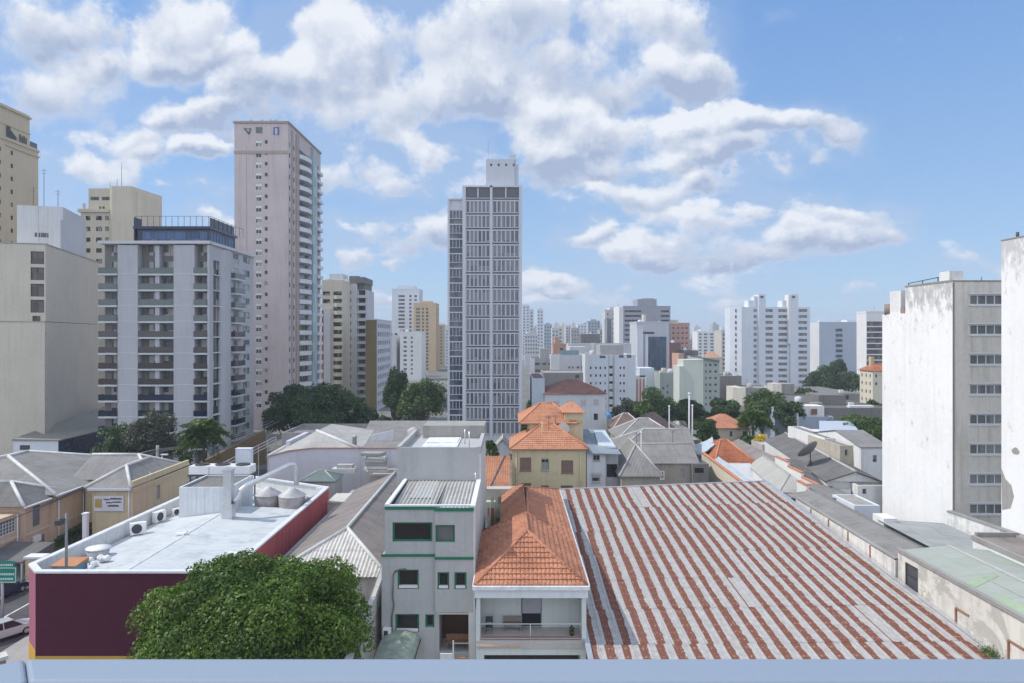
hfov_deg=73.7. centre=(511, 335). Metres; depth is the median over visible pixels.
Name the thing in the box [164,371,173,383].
window
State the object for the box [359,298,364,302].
window
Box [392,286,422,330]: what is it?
apartment tower
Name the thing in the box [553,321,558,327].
building
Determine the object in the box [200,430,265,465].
brown garden wall
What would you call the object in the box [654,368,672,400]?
building
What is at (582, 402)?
window
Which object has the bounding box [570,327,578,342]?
building
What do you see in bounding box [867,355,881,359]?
window
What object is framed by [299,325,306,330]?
window
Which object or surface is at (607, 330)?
apartment tower
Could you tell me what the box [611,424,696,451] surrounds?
house
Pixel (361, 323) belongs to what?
window
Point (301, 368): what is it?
window
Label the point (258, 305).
window
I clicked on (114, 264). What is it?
window
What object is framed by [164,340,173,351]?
window
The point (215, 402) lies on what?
window
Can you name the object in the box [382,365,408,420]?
tree
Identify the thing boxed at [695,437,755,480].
red roofed house
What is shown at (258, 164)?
window
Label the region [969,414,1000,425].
window
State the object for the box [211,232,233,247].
window
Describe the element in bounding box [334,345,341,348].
window
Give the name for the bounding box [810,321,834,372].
apartment block
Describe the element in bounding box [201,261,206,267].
window
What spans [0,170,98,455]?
apartment block
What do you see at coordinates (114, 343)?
window
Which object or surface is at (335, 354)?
window
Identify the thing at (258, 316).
window
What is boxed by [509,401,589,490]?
house
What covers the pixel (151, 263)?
window
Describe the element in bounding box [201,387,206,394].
window
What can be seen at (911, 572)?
window
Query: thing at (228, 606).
tree
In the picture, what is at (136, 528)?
air conditioner
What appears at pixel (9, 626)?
parked car
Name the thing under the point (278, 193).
apartment tower
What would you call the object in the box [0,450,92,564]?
street house
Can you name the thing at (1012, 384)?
apartment block
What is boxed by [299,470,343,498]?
skylight roof
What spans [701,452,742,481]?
gable wall
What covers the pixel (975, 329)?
window
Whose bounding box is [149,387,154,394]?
window
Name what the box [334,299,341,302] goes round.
window
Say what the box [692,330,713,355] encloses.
apartment tower
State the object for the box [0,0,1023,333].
sky
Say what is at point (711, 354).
house
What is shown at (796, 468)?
house
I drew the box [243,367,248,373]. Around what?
window
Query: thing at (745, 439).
shrub
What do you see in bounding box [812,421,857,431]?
white sheet roof
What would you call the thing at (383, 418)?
tree
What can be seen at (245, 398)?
window
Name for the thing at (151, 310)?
window
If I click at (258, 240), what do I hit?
window
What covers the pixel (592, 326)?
building
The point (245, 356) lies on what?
window
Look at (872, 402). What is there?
tree
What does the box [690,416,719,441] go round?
tree
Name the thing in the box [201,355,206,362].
window
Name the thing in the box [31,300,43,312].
window
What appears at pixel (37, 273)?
window
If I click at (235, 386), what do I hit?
window
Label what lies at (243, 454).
control cabinet
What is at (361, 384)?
window
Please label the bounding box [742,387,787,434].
tree
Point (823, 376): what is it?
tree
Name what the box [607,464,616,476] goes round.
window
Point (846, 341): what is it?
apartment block
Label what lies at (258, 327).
window
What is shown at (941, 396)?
apartment block
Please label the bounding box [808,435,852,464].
house
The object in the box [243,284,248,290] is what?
window
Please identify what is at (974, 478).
window
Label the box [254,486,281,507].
water tank
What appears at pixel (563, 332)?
building
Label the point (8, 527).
window
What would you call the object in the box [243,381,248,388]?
window
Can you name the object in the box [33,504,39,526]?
window
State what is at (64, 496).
overhead wires
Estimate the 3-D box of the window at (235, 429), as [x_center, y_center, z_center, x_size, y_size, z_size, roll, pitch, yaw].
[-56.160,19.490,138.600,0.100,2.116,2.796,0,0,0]
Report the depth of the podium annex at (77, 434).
137.01 m
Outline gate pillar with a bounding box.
[23,553,49,580]
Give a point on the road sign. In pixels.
(8, 571)
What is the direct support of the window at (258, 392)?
in the apartment tower at (278, 193)
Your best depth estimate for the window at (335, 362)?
250.91 m
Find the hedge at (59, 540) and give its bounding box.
[45,522,91,552]
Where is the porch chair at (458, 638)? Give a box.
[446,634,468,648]
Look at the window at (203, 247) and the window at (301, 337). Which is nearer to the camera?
the window at (203, 247)
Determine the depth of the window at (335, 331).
250.91 m
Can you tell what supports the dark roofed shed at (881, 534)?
on the ground
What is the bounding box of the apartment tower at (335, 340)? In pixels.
[321,280,349,390]
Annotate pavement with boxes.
[0,539,81,662]
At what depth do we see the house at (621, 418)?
143.51 m
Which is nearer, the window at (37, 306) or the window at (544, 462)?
the window at (544, 462)
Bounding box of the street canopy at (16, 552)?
[0,542,54,580]
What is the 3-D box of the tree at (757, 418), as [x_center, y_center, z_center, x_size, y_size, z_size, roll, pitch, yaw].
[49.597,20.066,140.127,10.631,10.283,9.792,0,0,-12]
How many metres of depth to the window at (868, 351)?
300.52 m
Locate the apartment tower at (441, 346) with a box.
[439,325,444,367]
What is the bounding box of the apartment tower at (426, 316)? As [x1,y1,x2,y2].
[413,301,438,370]
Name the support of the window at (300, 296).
in the apartment tower at (278, 193)
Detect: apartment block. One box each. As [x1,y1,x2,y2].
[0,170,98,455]
[77,163,161,407]
[97,216,255,465]
[365,319,391,409]
[392,330,425,379]
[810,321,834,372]
[835,320,856,374]
[858,357,881,403]
[882,271,1000,526]
[1000,232,1023,533]
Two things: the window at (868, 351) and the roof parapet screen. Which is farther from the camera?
the window at (868, 351)
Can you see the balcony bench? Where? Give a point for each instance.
(511, 619)
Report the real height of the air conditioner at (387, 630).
0.660 m
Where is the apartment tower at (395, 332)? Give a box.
[392,326,402,334]
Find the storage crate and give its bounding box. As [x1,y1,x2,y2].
[50,557,88,568]
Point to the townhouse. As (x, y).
(435, 514)
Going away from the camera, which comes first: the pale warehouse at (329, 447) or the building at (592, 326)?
the pale warehouse at (329, 447)
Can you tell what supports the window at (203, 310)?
in the apartment block at (177, 318)
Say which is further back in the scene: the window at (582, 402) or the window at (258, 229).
the window at (258, 229)
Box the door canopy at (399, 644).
[373,630,420,658]
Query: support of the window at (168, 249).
in the apartment block at (177, 318)
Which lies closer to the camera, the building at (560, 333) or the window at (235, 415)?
the window at (235, 415)
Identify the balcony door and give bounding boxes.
[521,598,541,626]
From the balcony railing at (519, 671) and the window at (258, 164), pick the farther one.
the window at (258, 164)
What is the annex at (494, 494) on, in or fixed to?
on the ground
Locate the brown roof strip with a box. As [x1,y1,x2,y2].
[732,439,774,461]
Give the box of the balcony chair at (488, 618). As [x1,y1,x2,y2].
[485,616,492,630]
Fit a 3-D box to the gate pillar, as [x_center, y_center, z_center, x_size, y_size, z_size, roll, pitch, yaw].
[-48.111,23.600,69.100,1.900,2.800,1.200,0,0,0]
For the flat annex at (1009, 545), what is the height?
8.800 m
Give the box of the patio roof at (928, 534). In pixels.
[877,519,972,547]
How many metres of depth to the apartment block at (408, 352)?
385.00 m
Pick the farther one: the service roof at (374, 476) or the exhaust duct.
the service roof at (374, 476)
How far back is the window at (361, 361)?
263.92 m
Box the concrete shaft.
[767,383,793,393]
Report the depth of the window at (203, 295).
127.56 m
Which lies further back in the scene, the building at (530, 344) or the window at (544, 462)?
the building at (530, 344)
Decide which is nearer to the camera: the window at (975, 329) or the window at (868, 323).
the window at (975, 329)
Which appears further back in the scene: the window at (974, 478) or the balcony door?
the window at (974, 478)
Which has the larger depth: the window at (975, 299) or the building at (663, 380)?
the building at (663, 380)
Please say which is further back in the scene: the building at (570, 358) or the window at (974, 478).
the building at (570, 358)
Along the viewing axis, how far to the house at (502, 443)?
138.00 m
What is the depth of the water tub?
56.14 m
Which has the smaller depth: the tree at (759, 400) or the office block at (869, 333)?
the tree at (759, 400)
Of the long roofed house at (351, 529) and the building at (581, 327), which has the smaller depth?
the long roofed house at (351, 529)
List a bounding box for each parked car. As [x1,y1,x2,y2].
[0,580,28,600]
[0,617,28,638]
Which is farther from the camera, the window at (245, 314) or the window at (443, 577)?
the window at (245, 314)
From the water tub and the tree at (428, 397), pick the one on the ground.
the tree at (428, 397)
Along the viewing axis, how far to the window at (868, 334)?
300.52 m
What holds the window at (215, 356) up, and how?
in the apartment block at (177, 318)
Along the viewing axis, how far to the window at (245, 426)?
144.51 m
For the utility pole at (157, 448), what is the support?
on the ground
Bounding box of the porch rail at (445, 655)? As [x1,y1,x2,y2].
[440,641,469,658]
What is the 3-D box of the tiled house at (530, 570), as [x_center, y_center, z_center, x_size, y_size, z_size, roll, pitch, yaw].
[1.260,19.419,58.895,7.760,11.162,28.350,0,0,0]
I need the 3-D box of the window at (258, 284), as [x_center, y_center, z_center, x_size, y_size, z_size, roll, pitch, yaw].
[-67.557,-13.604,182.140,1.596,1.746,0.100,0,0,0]
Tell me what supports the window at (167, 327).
in the apartment block at (177, 318)
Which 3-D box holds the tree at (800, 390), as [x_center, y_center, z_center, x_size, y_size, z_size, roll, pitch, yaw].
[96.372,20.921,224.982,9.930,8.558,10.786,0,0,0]
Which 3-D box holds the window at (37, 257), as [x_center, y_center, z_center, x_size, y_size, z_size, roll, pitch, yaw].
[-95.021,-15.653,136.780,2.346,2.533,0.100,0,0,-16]
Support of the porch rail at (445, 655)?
on the ground
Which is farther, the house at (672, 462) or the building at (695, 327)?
the building at (695, 327)
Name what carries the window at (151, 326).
in the apartment block at (177, 318)
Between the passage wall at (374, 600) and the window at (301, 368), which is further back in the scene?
the window at (301, 368)
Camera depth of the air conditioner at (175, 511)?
69.97 m
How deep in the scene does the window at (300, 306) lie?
196.08 m
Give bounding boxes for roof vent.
[175,530,187,534]
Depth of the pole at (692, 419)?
118.89 m
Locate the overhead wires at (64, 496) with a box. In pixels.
[0,448,162,523]
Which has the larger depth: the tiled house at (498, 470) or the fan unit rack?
the tiled house at (498, 470)
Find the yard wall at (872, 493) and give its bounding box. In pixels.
[850,482,881,512]
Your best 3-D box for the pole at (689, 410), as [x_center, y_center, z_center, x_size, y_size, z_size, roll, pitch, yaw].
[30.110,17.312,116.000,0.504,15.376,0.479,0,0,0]
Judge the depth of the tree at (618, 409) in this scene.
175.81 m
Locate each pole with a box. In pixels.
[149,445,165,456]
[688,393,690,429]
[691,405,693,434]
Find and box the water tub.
[85,544,110,559]
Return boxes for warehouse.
[267,421,426,492]
[559,480,1002,658]
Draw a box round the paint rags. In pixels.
[87,554,110,568]
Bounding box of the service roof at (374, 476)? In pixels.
[369,468,396,482]
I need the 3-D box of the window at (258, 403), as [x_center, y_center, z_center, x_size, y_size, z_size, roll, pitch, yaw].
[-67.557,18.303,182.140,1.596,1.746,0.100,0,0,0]
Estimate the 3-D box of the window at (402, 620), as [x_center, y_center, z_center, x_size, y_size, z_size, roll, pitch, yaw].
[-7.292,19.997,47.680,1.666,1.304,0.100,0,0,0]
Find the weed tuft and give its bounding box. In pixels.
[974,641,1005,658]
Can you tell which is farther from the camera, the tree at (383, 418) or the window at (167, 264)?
the tree at (383, 418)
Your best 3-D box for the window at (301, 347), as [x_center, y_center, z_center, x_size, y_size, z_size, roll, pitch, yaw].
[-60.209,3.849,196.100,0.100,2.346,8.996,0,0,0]
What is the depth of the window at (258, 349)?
182.14 m
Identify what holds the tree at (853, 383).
on the ground
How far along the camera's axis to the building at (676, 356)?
283.92 m
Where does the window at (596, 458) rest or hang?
in the narrow house at (602, 452)
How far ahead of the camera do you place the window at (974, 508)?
66.44 m
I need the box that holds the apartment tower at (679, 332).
[670,319,689,349]
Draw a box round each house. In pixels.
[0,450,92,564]
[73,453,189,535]
[281,471,396,635]
[472,484,589,658]
[486,456,510,500]
[495,433,508,455]
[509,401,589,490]
[543,379,606,430]
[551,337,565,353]
[583,429,620,486]
[608,418,664,438]
[609,404,634,427]
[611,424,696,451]
[615,432,663,485]
[637,430,699,483]
[638,406,675,427]
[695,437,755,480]
[698,408,749,441]
[702,352,722,373]
[721,405,744,417]
[750,455,798,497]
[764,432,881,488]
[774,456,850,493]
[788,426,835,443]
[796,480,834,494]
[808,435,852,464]
[814,430,881,481]
[896,545,1023,658]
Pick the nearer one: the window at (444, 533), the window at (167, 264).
the window at (444, 533)
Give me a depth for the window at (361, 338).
263.92 m
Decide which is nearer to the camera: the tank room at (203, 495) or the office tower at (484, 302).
the tank room at (203, 495)
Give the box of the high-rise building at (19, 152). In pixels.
[0,103,39,241]
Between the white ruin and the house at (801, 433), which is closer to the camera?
the house at (801, 433)
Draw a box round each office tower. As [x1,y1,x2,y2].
[448,155,521,442]
[614,298,670,342]
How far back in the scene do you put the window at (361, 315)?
263.92 m
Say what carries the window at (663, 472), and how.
in the house at (672, 462)
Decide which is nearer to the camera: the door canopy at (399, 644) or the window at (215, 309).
the door canopy at (399, 644)
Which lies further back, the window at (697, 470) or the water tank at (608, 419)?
the water tank at (608, 419)
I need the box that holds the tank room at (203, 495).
[179,475,252,517]
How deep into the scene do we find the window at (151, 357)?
127.56 m
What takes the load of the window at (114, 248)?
in the apartment block at (177, 318)
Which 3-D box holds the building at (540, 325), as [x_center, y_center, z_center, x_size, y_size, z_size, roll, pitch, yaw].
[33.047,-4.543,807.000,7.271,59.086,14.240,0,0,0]
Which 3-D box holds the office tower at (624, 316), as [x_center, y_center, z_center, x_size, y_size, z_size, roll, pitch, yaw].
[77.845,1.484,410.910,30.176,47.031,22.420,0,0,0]
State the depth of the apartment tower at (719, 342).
432.27 m
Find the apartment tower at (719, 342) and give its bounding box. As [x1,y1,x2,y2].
[714,327,724,373]
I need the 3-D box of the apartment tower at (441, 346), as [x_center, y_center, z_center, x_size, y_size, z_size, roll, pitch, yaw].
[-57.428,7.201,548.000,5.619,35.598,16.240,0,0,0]
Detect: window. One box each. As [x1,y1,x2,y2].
[0,518,14,536]
[20,445,29,449]
[31,251,43,263]
[31,267,43,279]
[31,284,43,296]
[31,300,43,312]
[33,316,39,320]
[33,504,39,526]
[34,232,48,237]
[96,248,101,252]
[111,245,117,255]
[111,261,117,273]
[111,277,117,288]
[111,293,117,304]
[111,308,117,320]
[111,324,117,336]
[111,340,117,351]
[111,355,117,367]
[111,371,117,383]
[111,387,117,399]
[111,402,117,414]
[111,418,117,426]
[142,231,206,240]
[149,245,157,255]
[149,261,154,273]
[149,277,154,283]
[149,293,154,298]
[149,308,154,314]
[149,324,154,330]
[149,340,154,346]
[149,355,154,362]
[149,371,154,378]
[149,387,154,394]
[149,402,154,409]
[156,485,159,499]
[164,245,173,255]
[164,261,173,273]
[164,277,173,288]
[164,293,173,304]
[164,308,173,320]
[164,324,173,336]
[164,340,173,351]
[164,355,173,367]
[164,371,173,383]
[164,387,173,399]
[164,402,173,412]
[201,245,206,255]
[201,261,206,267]
[201,277,206,282]
[201,293,206,298]
[201,308,206,314]
[201,324,206,330]
[201,340,206,346]
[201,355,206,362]
[201,371,206,378]
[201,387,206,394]
[201,402,206,410]
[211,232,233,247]
[213,260,217,274]
[213,276,217,289]
[213,291,217,305]
[213,307,217,320]
[213,323,217,335]
[213,338,217,351]
[213,353,217,366]
[213,369,217,382]
[213,384,217,398]
[213,400,217,413]
[233,253,237,263]
[233,311,237,316]
[233,340,237,345]
[233,354,237,360]
[233,369,237,375]
[233,383,237,389]
[233,397,237,404]
[233,412,237,419]
[233,426,237,433]
[243,256,248,263]
[243,270,248,277]
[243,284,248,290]
[243,298,248,304]
[243,312,248,318]
[243,326,248,332]
[243,340,248,346]
[243,354,248,359]
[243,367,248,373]
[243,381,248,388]
[243,395,248,402]
[243,409,248,416]
[243,422,248,430]
[256,140,261,146]
[256,162,261,167]
[256,173,261,178]
[256,184,261,189]
[256,195,261,200]
[256,206,261,211]
[256,216,261,222]
[256,227,261,233]
[256,238,261,244]
[256,249,261,255]
[256,260,261,265]
[256,271,261,276]
[256,282,261,287]
[256,292,261,298]
[256,303,261,309]
[256,314,261,320]
[256,325,261,331]
[256,336,261,342]
[256,347,261,352]
[256,358,261,363]
[256,369,261,374]
[256,380,261,385]
[256,390,261,396]
[256,401,261,407]
[289,143,289,383]
[299,294,306,298]
[299,304,306,309]
[299,315,306,319]
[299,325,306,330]
[299,335,306,340]
[299,345,306,350]
[299,355,306,360]
[299,365,306,371]
[299,376,306,381]
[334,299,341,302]
[334,307,341,310]
[334,322,341,325]
[334,330,341,333]
[334,338,341,341]
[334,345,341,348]
[334,353,341,356]
[334,361,341,364]
[334,376,341,379]
[359,290,364,294]
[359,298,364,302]
[359,313,364,317]
[359,321,364,325]
[359,336,364,340]
[359,359,364,363]
[359,382,364,386]
[393,522,431,540]
[396,614,418,631]
[398,570,418,587]
[425,614,433,626]
[436,525,454,541]
[438,572,448,588]
[455,572,466,588]
[520,458,531,471]
[541,459,549,470]
[561,460,573,473]
[580,400,585,406]
[592,455,600,461]
[593,399,598,405]
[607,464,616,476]
[625,310,640,311]
[625,315,640,316]
[660,471,664,479]
[680,469,683,477]
[695,468,703,472]
[867,322,881,325]
[867,327,881,331]
[867,333,881,336]
[867,338,881,342]
[867,344,881,347]
[867,350,881,353]
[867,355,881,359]
[906,562,917,592]
[969,294,1000,305]
[969,324,1000,335]
[969,354,1000,365]
[969,384,1000,395]
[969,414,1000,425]
[969,444,1000,455]
[969,474,1000,485]
[969,504,1000,515]
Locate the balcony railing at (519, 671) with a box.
[0,659,1023,682]
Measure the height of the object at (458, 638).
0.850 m
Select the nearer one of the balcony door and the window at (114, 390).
the balcony door
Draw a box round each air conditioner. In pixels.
[130,521,145,536]
[152,509,165,523]
[172,507,178,515]
[383,627,391,636]
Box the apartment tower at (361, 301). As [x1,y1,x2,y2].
[326,274,373,400]
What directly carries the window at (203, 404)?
in the apartment block at (177, 318)
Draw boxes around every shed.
[282,424,367,445]
[327,493,351,513]
[691,457,708,482]
[788,490,925,556]
[826,486,846,499]
[832,494,879,519]
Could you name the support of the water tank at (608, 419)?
on the ground
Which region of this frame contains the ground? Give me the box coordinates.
[15,360,877,657]
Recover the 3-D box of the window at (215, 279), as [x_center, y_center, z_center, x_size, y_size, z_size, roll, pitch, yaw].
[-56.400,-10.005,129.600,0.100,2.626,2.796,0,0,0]
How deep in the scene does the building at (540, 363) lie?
222.00 m
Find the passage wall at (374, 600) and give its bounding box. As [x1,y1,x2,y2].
[344,565,381,658]
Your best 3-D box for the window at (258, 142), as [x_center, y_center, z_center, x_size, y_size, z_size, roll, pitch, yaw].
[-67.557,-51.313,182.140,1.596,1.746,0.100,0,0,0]
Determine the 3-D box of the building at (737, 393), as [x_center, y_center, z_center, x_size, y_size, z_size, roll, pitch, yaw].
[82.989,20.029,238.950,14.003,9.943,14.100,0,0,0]
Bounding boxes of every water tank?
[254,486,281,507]
[278,487,305,508]
[606,412,611,436]
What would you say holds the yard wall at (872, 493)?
on the ground
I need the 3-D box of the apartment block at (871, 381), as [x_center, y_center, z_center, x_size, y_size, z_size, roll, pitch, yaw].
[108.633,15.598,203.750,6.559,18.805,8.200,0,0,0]
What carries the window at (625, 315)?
in the office tower at (624, 316)
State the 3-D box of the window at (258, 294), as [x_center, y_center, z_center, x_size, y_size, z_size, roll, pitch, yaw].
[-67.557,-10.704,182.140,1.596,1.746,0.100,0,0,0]
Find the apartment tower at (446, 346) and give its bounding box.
[445,328,447,365]
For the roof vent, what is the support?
on the commercial building at (79, 613)
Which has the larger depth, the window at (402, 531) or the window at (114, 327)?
the window at (114, 327)
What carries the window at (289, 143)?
in the apartment tower at (278, 193)
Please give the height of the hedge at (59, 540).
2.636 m
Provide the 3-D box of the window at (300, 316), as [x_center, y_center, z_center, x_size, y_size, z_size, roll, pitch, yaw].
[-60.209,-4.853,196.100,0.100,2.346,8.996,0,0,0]
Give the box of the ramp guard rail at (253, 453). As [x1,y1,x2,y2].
[182,436,275,482]
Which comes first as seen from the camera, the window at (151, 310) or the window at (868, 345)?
the window at (151, 310)
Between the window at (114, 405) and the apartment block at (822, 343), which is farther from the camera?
the apartment block at (822, 343)
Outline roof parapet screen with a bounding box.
[301,488,322,505]
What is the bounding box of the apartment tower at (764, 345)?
[725,294,809,385]
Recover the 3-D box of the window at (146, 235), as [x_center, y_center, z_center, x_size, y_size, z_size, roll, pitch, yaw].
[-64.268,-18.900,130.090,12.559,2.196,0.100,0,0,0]
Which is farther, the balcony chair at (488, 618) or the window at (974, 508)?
the window at (974, 508)
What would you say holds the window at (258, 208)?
in the apartment tower at (278, 193)
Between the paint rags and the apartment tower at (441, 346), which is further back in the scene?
the apartment tower at (441, 346)
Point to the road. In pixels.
(14, 601)
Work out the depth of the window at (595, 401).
150.05 m
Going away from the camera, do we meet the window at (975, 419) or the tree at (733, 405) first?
the window at (975, 419)
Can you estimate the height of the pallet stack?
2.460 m
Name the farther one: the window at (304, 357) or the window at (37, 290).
the window at (304, 357)
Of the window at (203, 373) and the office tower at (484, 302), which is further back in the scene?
the office tower at (484, 302)
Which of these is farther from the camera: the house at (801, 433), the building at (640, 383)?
the building at (640, 383)
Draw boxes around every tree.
[88,421,136,453]
[116,410,182,456]
[125,548,375,658]
[173,448,193,464]
[174,417,233,462]
[261,383,308,434]
[287,382,360,426]
[341,397,376,423]
[370,407,393,420]
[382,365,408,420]
[395,377,447,420]
[486,440,499,455]
[519,399,531,431]
[611,397,641,417]
[632,385,677,421]
[670,399,708,432]
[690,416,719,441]
[705,397,740,418]
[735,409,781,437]
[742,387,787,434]
[772,401,806,432]
[794,387,817,393]
[802,365,847,389]
[826,412,881,440]
[829,358,847,379]
[837,371,859,391]
[866,399,881,405]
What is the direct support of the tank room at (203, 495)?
on the commercial building at (79, 613)
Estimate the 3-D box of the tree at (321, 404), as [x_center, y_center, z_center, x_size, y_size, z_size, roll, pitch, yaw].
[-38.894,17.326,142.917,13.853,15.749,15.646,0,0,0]
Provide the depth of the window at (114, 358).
127.56 m
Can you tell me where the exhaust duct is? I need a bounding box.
[220,462,298,518]
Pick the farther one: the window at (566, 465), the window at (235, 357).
the window at (235, 357)
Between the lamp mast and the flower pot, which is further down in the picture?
the flower pot
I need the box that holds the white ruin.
[751,439,764,450]
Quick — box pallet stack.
[331,451,388,472]
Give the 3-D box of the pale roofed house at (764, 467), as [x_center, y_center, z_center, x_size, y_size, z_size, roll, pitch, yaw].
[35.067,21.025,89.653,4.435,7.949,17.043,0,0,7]
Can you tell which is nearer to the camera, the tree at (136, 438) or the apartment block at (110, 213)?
the tree at (136, 438)
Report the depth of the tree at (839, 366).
287.44 m
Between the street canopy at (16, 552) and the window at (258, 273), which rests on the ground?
the street canopy at (16, 552)
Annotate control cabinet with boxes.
[235,447,253,462]
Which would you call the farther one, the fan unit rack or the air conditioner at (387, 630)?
the fan unit rack
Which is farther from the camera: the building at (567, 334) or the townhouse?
the building at (567, 334)
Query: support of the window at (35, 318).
in the apartment block at (49, 329)
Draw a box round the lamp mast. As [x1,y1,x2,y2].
[55,513,67,568]
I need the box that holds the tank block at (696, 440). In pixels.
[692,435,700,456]
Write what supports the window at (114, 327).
in the apartment block at (177, 318)
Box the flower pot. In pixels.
[569,625,574,635]
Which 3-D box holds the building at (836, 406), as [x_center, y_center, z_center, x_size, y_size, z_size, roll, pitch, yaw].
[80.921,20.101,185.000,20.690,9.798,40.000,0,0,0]
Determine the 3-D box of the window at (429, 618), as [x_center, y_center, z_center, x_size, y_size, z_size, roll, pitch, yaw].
[-5.719,19.830,47.680,0.636,0.914,0.100,0,0,0]
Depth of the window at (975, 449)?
66.44 m
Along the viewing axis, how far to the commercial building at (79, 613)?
52.72 m
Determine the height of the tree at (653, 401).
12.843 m
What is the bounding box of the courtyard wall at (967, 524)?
[947,510,1023,536]
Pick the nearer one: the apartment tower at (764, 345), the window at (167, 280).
the window at (167, 280)
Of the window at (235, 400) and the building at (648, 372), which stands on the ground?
the building at (648, 372)
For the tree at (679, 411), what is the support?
on the ground
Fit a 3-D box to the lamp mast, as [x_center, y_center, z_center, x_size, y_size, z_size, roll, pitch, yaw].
[-33.936,16.000,51.515,0.860,5.200,0.470,0,0,0]
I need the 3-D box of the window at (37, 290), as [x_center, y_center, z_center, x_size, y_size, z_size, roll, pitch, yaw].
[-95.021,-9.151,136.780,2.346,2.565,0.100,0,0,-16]
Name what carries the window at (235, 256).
in the apartment block at (177, 318)
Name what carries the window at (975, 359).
in the apartment block at (941, 396)
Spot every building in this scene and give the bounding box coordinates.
[28,476,328,659]
[522,304,529,359]
[524,332,537,365]
[530,309,533,332]
[530,348,549,372]
[537,307,542,356]
[541,370,582,385]
[543,323,551,356]
[549,346,586,371]
[551,328,558,353]
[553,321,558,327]
[558,326,562,342]
[561,323,564,342]
[565,325,570,342]
[566,343,630,353]
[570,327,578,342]
[576,323,585,333]
[578,332,599,342]
[581,345,635,418]
[586,319,599,333]
[597,328,601,342]
[636,367,653,397]
[636,375,645,401]
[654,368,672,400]
[669,340,680,368]
[672,348,683,368]
[673,355,719,425]
[677,345,697,358]
[692,325,699,330]
[710,322,718,330]
[719,371,741,399]
[726,383,766,405]
[751,404,833,438]
[753,393,881,419]
[794,386,859,401]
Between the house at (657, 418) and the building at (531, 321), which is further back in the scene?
the building at (531, 321)
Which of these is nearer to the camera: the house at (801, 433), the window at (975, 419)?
the window at (975, 419)
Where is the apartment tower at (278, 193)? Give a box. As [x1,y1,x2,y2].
[233,119,322,429]
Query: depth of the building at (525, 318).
700.00 m
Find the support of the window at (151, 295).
in the apartment block at (177, 318)
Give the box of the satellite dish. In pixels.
[798,441,816,466]
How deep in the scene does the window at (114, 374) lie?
127.56 m
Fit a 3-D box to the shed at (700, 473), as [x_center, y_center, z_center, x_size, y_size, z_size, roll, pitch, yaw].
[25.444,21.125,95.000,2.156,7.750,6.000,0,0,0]
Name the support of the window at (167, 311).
in the apartment block at (177, 318)
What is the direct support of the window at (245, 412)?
in the apartment block at (177, 318)
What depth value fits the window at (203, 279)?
127.56 m
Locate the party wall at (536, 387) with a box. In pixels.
[529,373,544,405]
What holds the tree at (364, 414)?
on the ground
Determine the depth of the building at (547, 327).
640.00 m
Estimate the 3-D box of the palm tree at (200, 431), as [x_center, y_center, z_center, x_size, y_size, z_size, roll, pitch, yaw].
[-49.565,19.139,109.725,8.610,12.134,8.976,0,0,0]
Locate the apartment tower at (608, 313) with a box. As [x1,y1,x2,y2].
[602,307,613,342]
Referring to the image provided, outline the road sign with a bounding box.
[0,561,16,617]
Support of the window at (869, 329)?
in the office block at (869, 333)
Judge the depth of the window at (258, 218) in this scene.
182.10 m
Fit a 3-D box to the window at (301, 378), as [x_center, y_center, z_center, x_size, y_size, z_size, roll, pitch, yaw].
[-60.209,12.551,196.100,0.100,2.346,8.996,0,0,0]
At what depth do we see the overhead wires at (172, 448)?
116.75 m
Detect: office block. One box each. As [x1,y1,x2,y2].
[629,314,668,370]
[856,311,883,391]
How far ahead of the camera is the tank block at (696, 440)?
108.00 m
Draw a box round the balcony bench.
[503,616,521,630]
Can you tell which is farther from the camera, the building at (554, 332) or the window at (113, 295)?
the building at (554, 332)
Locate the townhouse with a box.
[381,421,485,658]
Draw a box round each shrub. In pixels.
[740,434,757,444]
[752,434,766,441]
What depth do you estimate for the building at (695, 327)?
1538.87 m
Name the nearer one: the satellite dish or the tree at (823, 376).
the satellite dish
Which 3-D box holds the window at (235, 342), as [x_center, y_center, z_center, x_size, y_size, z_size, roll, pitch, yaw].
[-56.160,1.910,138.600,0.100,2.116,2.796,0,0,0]
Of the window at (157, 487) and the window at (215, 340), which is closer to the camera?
the window at (157, 487)
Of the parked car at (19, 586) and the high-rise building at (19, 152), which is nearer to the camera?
the parked car at (19, 586)
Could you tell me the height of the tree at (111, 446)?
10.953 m
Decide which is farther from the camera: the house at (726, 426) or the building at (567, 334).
the building at (567, 334)
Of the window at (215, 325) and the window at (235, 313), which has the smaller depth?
the window at (215, 325)
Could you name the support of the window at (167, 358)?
in the apartment block at (177, 318)
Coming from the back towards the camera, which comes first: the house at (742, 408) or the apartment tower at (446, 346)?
the apartment tower at (446, 346)
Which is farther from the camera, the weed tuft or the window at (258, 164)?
the window at (258, 164)
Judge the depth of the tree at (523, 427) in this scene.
139.96 m
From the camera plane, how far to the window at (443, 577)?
47.41 m
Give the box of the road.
[0,469,266,651]
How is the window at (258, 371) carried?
in the apartment tower at (278, 193)
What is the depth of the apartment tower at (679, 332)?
425.00 m
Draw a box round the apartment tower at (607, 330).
[604,319,610,342]
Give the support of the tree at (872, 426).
on the ground
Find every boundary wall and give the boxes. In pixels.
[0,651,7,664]
[795,497,897,577]
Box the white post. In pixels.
[81,512,89,538]
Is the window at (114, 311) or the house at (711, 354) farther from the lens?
the house at (711, 354)
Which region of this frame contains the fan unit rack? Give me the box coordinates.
[187,462,256,493]
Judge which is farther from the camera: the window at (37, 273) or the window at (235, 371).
the window at (235, 371)
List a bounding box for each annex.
[12,406,104,452]
[486,486,514,527]
[971,532,1023,565]
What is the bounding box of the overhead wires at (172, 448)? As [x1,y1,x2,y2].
[141,421,278,454]
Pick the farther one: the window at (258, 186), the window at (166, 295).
the window at (258, 186)

